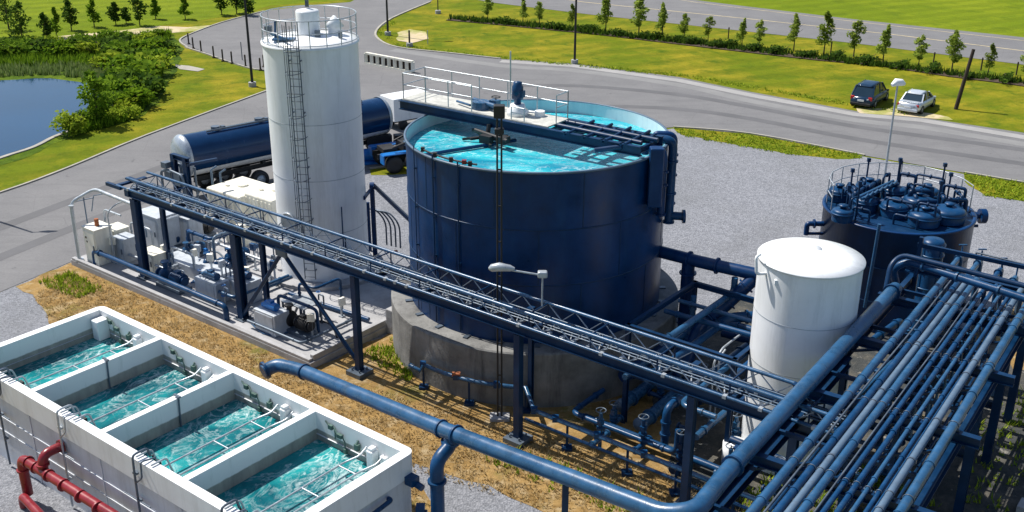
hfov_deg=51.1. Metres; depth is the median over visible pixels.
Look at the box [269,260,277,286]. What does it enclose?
junction post
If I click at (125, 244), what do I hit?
cabinet
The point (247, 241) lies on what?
chemical container
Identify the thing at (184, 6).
field tree
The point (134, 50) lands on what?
marsh shrub
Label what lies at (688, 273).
cluster pipe
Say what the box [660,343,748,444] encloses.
cluster pipe
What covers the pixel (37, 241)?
tyre track
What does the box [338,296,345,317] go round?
junction post
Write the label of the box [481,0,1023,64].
highway
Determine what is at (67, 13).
field tree
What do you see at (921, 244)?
header frame
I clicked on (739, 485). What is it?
dark beam
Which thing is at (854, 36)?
young tree
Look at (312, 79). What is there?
white silo
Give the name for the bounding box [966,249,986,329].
riser pipe
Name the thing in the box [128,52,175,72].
marsh shrub
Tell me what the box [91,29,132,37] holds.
marsh shrub
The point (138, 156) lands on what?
road
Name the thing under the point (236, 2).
field tree
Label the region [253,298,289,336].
motor cabinet
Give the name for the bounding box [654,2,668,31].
young tree
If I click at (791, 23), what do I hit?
road line
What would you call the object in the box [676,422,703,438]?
valve stand
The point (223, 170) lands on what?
vent post
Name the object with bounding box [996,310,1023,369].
dry ground
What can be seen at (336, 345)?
kerb wall
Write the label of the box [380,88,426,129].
white box truck
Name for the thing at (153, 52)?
marsh shrub
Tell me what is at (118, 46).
marsh shrub
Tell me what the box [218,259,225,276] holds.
junction post
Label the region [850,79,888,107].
parked car
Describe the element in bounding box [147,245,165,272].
cabinet
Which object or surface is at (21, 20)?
field tree
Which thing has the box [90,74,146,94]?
marsh shrub
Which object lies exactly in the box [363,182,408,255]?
silo pipe frame
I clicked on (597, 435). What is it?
foundation pipe
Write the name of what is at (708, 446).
bare ground
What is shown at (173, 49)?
marsh shrub
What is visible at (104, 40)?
marsh shrub
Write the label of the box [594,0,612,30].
young tree
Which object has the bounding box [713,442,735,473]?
valve stand
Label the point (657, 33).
hedge shrub
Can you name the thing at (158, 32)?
marsh shrub
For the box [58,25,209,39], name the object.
dirt path
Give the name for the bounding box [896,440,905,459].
valve stand
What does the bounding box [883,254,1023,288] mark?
header
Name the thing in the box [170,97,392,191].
tank trailer
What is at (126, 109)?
pond bush
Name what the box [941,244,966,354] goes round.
riser pipe
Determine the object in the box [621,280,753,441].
pipe support
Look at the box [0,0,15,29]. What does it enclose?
field tree
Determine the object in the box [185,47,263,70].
kerb
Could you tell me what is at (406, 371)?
green weeds
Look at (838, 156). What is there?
grass verge
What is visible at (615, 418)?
valve stand
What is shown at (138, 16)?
field tree
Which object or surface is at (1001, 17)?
field
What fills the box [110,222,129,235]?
cabinet
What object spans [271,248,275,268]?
riser valve
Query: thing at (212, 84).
ground
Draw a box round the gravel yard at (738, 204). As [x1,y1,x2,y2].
[0,128,1023,511]
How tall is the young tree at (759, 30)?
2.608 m
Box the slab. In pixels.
[71,215,396,367]
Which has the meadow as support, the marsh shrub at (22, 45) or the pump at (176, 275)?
the marsh shrub at (22, 45)
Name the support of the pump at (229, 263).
on the slab
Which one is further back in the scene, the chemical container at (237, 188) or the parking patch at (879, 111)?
the parking patch at (879, 111)
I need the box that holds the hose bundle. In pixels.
[370,208,400,251]
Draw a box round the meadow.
[0,35,183,164]
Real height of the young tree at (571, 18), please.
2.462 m
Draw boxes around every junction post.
[109,237,115,256]
[190,248,197,257]
[193,244,200,256]
[206,253,213,267]
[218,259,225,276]
[249,242,258,270]
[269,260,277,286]
[307,313,314,336]
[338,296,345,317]
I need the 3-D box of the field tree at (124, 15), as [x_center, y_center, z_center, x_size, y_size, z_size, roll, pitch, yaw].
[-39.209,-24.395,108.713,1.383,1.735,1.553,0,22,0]
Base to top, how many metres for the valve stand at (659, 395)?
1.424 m
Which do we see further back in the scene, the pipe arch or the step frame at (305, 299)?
the pipe arch
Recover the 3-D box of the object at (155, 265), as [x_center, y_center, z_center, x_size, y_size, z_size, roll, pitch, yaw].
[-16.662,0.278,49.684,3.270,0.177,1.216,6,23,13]
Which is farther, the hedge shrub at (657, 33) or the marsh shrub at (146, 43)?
the hedge shrub at (657, 33)
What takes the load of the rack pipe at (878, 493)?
on the pipe rack
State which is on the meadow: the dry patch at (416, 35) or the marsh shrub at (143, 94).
the marsh shrub at (143, 94)
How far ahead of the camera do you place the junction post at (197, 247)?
49.69 m
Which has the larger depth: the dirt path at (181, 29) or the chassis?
the dirt path at (181, 29)
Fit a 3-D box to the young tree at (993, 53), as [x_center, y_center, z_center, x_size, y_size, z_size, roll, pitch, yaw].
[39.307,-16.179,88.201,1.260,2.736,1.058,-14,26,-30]
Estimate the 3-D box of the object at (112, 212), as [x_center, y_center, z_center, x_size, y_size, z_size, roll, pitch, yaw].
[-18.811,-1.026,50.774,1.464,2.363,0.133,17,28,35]
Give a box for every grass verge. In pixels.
[370,166,406,174]
[675,129,860,158]
[964,174,1023,200]
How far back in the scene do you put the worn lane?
81.28 m
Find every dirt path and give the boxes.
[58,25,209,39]
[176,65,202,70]
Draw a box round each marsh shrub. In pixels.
[0,34,18,54]
[0,37,36,54]
[13,34,38,39]
[27,36,54,52]
[33,35,62,40]
[38,37,75,55]
[46,37,99,55]
[67,32,97,41]
[72,40,100,53]
[82,90,122,107]
[87,52,113,66]
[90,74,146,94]
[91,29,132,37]
[95,33,133,51]
[96,49,130,60]
[98,53,164,72]
[100,68,168,94]
[101,38,142,52]
[104,64,159,77]
[109,86,156,104]
[110,96,140,107]
[123,45,161,55]
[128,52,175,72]
[132,31,156,39]
[132,37,164,49]
[133,47,175,60]
[139,80,162,90]
[141,28,172,36]
[141,36,180,51]
[159,46,174,52]
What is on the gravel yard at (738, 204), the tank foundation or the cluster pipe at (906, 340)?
the tank foundation
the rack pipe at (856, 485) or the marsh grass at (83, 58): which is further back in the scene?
the marsh grass at (83, 58)
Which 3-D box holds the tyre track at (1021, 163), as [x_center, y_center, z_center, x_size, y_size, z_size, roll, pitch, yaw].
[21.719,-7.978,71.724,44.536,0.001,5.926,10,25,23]
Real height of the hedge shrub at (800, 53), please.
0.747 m
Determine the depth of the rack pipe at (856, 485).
28.69 m
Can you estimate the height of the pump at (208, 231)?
1.030 m
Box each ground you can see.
[0,0,1023,291]
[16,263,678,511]
[652,300,1023,511]
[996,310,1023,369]
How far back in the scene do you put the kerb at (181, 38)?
107.79 m
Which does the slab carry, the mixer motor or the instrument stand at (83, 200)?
the instrument stand at (83, 200)
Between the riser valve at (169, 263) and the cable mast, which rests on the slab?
the riser valve at (169, 263)
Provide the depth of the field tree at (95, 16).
106.71 m
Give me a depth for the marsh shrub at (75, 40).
94.45 m
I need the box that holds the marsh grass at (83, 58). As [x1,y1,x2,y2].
[0,26,171,134]
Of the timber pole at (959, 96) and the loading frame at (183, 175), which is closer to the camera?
the loading frame at (183, 175)
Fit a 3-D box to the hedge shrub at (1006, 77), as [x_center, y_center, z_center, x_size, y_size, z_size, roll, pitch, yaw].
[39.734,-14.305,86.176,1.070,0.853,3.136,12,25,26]
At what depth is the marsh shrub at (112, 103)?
76.91 m
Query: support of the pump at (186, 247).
on the slab
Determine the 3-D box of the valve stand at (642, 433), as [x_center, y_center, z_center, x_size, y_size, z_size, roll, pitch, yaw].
[4.369,6.017,35.820,0.374,1.528,1.000,17,28,35]
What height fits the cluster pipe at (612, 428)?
1.030 m
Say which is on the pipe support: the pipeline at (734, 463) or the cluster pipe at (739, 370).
the cluster pipe at (739, 370)
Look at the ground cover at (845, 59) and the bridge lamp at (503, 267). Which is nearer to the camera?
the bridge lamp at (503, 267)
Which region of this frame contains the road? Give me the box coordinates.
[0,0,1023,291]
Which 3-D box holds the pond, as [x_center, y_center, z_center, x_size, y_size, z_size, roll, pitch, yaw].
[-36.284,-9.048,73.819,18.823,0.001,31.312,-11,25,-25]
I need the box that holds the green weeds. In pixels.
[38,269,1023,511]
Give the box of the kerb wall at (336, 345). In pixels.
[72,257,385,361]
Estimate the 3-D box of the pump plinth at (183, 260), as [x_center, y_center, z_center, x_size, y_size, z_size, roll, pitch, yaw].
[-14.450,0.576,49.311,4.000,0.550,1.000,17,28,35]
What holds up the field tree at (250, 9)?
on the ground at (212, 84)
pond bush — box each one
[75,105,106,121]
[105,104,141,118]
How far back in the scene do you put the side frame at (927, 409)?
32.10 m
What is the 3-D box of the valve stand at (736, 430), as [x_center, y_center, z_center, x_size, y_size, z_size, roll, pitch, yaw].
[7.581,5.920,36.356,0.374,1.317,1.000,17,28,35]
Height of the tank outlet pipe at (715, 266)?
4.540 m
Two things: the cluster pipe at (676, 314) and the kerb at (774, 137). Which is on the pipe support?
the cluster pipe at (676, 314)
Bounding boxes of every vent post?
[210,165,216,184]
[219,168,225,182]
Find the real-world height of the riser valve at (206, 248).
1.166 m
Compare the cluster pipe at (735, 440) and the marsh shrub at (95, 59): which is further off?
the marsh shrub at (95, 59)
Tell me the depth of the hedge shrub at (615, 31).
103.67 m
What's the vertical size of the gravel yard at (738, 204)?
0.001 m
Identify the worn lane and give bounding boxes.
[390,49,1023,145]
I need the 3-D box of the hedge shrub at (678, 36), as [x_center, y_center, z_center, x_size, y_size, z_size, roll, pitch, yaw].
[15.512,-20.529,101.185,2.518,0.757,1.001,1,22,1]
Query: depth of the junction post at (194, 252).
48.80 m
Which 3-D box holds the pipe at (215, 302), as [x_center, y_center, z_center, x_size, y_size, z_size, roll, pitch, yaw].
[-15.757,1.156,47.505,9.934,0.849,0.319,17,28,35]
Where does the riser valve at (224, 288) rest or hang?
on the slab
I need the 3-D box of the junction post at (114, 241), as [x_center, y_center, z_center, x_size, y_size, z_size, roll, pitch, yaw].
[-18.719,-0.288,50.429,0.280,1.264,0.240,-1,23,-3]
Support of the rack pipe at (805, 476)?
on the pipe rack
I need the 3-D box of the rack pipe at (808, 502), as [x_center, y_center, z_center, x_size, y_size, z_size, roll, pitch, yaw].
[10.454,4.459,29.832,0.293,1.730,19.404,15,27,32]
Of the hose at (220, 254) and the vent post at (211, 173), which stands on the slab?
the hose at (220, 254)
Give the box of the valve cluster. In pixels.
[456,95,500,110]
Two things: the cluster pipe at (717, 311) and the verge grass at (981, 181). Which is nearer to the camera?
the cluster pipe at (717, 311)
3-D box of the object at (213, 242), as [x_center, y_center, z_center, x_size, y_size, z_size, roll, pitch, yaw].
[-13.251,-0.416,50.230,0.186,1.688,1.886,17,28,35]
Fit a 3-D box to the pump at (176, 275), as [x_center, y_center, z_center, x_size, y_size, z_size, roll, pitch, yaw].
[-15.158,0.868,47.769,1.932,1.184,0.736,17,28,35]
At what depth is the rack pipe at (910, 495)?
28.05 m
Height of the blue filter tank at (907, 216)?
6.280 m
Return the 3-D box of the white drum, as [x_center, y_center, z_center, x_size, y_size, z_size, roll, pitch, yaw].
[7.387,6.501,35.522,0.840,0.880,0.840,0,22,0]
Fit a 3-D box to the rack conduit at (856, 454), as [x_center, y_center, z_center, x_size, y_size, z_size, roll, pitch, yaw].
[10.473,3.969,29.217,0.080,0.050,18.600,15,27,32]
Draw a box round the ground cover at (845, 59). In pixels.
[448,13,1023,83]
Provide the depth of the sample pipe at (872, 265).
43.28 m
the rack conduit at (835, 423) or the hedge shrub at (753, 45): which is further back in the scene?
the hedge shrub at (753, 45)
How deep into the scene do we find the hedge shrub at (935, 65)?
89.33 m
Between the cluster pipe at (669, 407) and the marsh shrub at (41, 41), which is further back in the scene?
the marsh shrub at (41, 41)
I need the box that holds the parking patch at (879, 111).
[856,108,951,119]
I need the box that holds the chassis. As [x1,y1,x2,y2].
[364,133,403,164]
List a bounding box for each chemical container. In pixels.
[207,176,268,226]
[226,224,254,246]
[244,183,277,235]
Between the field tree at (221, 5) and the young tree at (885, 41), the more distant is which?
the field tree at (221, 5)
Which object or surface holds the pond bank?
on the meadow
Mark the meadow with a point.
(168, 73)
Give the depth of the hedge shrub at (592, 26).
105.46 m
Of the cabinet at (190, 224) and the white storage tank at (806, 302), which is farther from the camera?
the cabinet at (190, 224)
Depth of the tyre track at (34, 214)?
58.73 m
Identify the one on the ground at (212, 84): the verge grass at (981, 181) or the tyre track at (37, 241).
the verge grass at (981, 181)
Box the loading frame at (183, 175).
[160,153,217,212]
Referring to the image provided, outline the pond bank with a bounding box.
[0,131,67,158]
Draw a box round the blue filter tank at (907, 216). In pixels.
[803,157,988,334]
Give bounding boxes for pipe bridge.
[105,171,848,502]
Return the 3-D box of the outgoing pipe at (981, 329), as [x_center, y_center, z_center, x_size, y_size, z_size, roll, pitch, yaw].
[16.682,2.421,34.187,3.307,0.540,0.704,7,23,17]
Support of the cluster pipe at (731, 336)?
attached to the tank outlet pipe at (715, 266)
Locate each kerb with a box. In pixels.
[0,90,265,192]
[179,10,263,46]
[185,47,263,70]
[369,163,404,169]
[374,1,500,58]
[674,126,864,155]
[964,171,1023,182]
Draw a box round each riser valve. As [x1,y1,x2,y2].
[166,250,173,267]
[203,241,210,251]
[221,284,229,303]
[223,263,230,278]
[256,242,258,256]
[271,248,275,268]
[316,291,324,316]
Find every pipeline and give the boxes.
[16,439,118,511]
[259,282,901,511]
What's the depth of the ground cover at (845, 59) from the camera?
97.94 m
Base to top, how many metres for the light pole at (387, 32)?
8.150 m
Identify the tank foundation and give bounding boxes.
[391,265,678,407]
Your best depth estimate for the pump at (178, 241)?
52.43 m
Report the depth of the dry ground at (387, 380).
38.60 m
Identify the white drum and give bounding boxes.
[721,436,744,461]
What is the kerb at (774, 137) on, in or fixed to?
on the grass verge at (838, 156)
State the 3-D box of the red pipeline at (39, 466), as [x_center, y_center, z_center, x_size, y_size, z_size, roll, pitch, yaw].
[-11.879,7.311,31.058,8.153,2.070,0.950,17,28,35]
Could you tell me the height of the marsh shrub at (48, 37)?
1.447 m
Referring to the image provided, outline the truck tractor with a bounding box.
[368,134,406,173]
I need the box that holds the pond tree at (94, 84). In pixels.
[76,68,114,118]
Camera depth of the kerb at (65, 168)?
69.24 m
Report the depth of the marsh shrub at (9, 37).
95.22 m
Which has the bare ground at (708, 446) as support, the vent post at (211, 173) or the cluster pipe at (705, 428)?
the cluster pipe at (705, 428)
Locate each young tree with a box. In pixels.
[481,0,493,17]
[519,0,529,17]
[534,1,543,22]
[566,3,574,23]
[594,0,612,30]
[629,0,649,31]
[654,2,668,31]
[677,13,689,35]
[702,16,715,38]
[734,18,747,43]
[752,19,767,41]
[785,13,802,49]
[815,10,835,52]
[846,20,866,56]
[875,24,891,61]
[912,34,930,64]
[945,29,966,69]
[983,43,997,73]
[1020,52,1023,71]
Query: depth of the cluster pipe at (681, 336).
39.31 m
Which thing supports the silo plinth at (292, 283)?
on the slab
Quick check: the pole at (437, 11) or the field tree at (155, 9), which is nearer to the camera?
the field tree at (155, 9)
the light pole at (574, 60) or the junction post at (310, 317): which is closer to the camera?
the junction post at (310, 317)
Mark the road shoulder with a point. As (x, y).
(809, 105)
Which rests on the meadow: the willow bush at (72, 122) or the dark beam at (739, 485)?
the willow bush at (72, 122)
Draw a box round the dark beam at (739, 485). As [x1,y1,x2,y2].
[709,356,851,511]
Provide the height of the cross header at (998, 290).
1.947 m
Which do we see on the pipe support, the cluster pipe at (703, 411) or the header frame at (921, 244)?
the cluster pipe at (703, 411)
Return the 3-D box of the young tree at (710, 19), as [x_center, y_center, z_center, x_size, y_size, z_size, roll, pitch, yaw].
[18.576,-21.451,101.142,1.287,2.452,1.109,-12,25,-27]
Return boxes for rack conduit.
[763,280,951,511]
[814,288,978,511]
[871,298,1011,511]
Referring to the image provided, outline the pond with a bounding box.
[0,78,90,155]
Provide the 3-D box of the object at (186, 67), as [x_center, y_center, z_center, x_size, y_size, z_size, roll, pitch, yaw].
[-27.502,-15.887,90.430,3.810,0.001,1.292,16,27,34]
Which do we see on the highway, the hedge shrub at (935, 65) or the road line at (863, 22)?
the road line at (863, 22)
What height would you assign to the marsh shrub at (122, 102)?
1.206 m
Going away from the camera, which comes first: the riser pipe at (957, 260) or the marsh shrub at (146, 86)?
the riser pipe at (957, 260)
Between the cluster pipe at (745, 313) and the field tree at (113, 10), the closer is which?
the cluster pipe at (745, 313)
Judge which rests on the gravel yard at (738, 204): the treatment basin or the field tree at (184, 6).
the treatment basin
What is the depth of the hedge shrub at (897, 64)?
90.83 m
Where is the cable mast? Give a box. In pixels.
[490,104,509,421]
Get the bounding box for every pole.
[244,0,255,86]
[385,0,390,35]
[435,0,440,13]
[571,0,577,63]
[954,49,974,109]
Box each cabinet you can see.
[81,218,112,265]
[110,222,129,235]
[113,232,136,262]
[142,206,181,248]
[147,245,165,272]
[179,216,203,243]
[194,268,230,302]
[226,268,262,302]
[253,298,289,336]
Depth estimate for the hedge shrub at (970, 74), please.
87.28 m
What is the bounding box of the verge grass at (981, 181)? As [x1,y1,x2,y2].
[376,20,1023,200]
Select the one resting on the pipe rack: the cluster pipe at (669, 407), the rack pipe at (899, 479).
the rack pipe at (899, 479)
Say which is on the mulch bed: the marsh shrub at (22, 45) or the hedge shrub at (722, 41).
the hedge shrub at (722, 41)
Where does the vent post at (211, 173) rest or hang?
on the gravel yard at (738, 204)
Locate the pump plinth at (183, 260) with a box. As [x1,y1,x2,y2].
[168,251,232,278]
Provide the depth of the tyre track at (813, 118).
76.76 m
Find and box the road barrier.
[364,52,414,72]
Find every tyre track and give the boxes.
[0,163,257,260]
[0,165,163,230]
[511,84,1023,151]
[609,105,1023,165]
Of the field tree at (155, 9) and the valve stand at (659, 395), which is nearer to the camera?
the valve stand at (659, 395)
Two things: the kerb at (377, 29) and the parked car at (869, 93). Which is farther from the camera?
the kerb at (377, 29)
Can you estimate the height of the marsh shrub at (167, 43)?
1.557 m
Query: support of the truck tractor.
on the road
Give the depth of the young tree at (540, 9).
108.63 m
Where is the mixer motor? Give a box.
[507,81,544,116]
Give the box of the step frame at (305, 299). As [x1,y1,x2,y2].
[281,293,322,323]
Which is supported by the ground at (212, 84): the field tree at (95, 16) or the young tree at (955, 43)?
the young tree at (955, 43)
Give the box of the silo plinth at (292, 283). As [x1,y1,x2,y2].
[267,250,382,291]
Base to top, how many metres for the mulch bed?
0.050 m
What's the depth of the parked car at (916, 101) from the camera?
77.37 m
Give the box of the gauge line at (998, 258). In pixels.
[975,252,1023,267]
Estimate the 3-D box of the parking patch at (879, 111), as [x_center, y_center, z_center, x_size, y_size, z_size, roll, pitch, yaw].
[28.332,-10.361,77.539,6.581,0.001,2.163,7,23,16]
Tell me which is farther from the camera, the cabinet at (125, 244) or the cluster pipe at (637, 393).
the cabinet at (125, 244)
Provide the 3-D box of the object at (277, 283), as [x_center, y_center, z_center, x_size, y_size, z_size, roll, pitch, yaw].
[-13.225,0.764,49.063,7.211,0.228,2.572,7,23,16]
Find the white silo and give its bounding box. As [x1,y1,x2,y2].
[260,0,368,281]
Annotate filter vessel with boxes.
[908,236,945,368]
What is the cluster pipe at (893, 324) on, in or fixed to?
attached to the pipe rack
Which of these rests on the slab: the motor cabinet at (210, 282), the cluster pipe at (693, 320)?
the motor cabinet at (210, 282)
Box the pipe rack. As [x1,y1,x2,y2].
[711,266,1023,511]
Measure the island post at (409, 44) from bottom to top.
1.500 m
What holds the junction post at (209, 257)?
on the slab
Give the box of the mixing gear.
[462,124,509,146]
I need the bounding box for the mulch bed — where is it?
[447,18,1023,85]
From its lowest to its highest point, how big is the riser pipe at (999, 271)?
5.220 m
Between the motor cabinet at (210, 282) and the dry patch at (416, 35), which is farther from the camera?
the dry patch at (416, 35)
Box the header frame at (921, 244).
[907,236,1023,316]
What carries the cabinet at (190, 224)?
on the slab
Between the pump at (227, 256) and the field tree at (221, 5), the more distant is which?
the field tree at (221, 5)
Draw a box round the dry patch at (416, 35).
[396,29,426,42]
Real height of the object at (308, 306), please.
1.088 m
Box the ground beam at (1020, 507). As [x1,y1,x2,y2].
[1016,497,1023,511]
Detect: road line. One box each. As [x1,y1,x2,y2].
[572,0,1022,50]
[684,0,1023,40]
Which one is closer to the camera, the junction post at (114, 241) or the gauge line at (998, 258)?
the gauge line at (998, 258)
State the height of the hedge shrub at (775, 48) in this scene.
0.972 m
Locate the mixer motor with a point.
(518, 93)
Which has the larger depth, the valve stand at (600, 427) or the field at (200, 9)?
the field at (200, 9)
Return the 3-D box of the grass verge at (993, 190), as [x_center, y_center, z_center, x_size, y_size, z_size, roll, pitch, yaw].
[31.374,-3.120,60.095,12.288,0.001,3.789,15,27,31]
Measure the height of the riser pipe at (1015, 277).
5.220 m
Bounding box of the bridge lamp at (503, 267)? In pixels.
[488,262,547,306]
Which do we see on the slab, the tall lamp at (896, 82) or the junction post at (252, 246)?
the junction post at (252, 246)
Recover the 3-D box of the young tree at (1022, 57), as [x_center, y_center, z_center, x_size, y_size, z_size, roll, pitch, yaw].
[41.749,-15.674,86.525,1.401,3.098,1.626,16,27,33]
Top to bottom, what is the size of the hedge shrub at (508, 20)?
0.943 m
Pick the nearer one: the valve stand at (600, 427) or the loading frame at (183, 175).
the valve stand at (600, 427)
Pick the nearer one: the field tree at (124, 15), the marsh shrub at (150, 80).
the marsh shrub at (150, 80)
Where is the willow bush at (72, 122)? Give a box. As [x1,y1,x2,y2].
[49,109,86,136]
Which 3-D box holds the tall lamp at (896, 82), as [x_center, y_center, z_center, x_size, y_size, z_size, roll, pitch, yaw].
[21.505,-6.917,60.843,0.844,6.414,0.432,0,22,0]
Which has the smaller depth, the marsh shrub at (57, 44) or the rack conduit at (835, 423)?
the rack conduit at (835, 423)
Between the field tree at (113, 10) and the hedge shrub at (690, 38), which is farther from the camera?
the field tree at (113, 10)
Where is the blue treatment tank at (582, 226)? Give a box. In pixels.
[404,99,685,343]
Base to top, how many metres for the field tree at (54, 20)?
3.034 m
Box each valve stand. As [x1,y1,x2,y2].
[589,407,610,450]
[603,400,623,430]
[633,413,652,454]
[647,386,664,400]
[668,429,684,476]
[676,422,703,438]
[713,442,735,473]
[731,411,742,436]
[760,456,785,500]
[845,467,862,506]
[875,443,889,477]
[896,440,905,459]
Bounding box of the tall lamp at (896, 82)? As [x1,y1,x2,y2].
[883,78,905,182]
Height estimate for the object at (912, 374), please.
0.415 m
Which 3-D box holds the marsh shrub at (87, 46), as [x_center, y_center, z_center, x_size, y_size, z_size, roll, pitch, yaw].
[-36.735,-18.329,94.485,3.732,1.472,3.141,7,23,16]
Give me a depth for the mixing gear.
40.80 m
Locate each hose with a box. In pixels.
[208,250,256,262]
[250,323,307,342]
[294,308,337,337]
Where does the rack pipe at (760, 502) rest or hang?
on the pipe rack
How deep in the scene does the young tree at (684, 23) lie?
101.56 m
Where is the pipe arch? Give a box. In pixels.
[68,188,129,263]
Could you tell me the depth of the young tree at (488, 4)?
110.66 m
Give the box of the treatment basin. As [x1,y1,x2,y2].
[0,306,424,511]
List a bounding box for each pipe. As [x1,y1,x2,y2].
[18,493,43,511]
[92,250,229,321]
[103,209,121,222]
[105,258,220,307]
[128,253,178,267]
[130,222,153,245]
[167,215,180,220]
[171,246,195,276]
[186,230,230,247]
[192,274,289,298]
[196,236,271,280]
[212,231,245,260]
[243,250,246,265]
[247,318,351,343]
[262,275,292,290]
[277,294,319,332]
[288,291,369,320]
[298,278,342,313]
[408,360,785,511]
[572,388,680,453]
[585,413,720,470]
[615,381,655,412]
[618,262,696,381]
[622,295,696,379]
[633,377,692,431]
[644,321,751,382]
[658,276,737,345]
[659,246,756,281]
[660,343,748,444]
[664,308,750,336]
[669,310,752,375]
[673,277,755,380]
[678,298,751,322]
[681,344,749,419]
[695,410,726,439]
[708,335,740,421]
[721,330,749,343]
[729,360,747,375]
[729,424,893,477]
[745,276,948,511]
[772,281,961,511]
[784,283,967,511]
[796,277,979,511]
[820,289,986,511]
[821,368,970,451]
[834,284,997,511]
[849,295,1002,511]
[863,224,880,307]
[863,297,1009,511]
[871,318,902,403]
[873,288,1023,511]
[876,329,909,392]
[893,303,1023,511]
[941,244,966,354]
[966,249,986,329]
[978,317,1023,335]
[980,257,1007,364]
[991,268,1018,396]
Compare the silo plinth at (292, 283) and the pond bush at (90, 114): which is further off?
the pond bush at (90, 114)
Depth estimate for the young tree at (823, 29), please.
94.93 m
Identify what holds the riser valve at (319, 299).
on the slab
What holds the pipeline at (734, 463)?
on the gravel yard at (738, 204)
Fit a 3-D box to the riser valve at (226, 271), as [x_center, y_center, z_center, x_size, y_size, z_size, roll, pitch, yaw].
[-12.410,1.075,46.885,0.430,1.495,0.215,17,28,35]
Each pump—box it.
[155,259,191,294]
[174,236,183,246]
[182,241,205,256]
[198,251,232,269]
[202,223,216,236]
[224,247,251,268]
[284,302,317,339]
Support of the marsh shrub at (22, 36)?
on the meadow
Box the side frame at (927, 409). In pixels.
[837,316,976,511]
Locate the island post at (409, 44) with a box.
[406,30,412,46]
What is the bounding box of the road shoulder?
[500,60,1023,138]
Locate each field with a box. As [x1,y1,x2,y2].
[0,0,343,37]
[699,0,1023,36]
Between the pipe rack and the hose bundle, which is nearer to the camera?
the pipe rack
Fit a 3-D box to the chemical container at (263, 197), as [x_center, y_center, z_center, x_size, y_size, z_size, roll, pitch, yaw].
[-12.185,-2.390,54.930,2.235,2.150,2.590,17,28,35]
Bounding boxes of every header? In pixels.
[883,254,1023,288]
[891,259,1023,301]
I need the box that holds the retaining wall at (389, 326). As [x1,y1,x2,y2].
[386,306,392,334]
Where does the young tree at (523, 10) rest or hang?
on the ground at (212, 84)
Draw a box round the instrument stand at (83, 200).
[76,194,101,223]
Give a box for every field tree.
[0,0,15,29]
[5,0,32,35]
[36,12,53,35]
[49,6,62,34]
[60,0,78,30]
[85,0,101,26]
[105,2,120,24]
[120,7,131,23]
[127,0,149,25]
[149,0,161,18]
[177,0,192,18]
[212,0,229,14]
[229,0,242,13]
[237,0,255,13]
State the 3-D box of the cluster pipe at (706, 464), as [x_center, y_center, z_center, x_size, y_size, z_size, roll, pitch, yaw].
[5.311,6.731,35.184,3.208,0.337,7.347,-9,24,-20]
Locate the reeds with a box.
[0,60,108,77]
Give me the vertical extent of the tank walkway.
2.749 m
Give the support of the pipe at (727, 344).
on the bare ground at (708, 446)
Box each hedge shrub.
[497,15,517,23]
[541,21,569,28]
[577,24,600,30]
[609,27,629,35]
[633,30,667,38]
[665,35,687,40]
[683,35,706,43]
[706,38,740,46]
[737,42,763,50]
[767,44,790,53]
[795,49,818,56]
[822,49,846,58]
[859,53,879,64]
[891,58,910,67]
[924,61,942,73]
[963,71,974,78]
[999,71,1013,82]
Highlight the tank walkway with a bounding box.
[399,51,663,156]
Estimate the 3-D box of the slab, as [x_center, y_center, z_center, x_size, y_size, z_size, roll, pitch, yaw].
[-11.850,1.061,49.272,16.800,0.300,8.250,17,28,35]
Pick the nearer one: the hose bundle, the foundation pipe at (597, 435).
the foundation pipe at (597, 435)
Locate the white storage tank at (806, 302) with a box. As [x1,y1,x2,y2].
[741,237,865,474]
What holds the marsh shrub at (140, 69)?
on the meadow
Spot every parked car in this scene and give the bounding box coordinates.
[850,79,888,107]
[897,89,935,113]

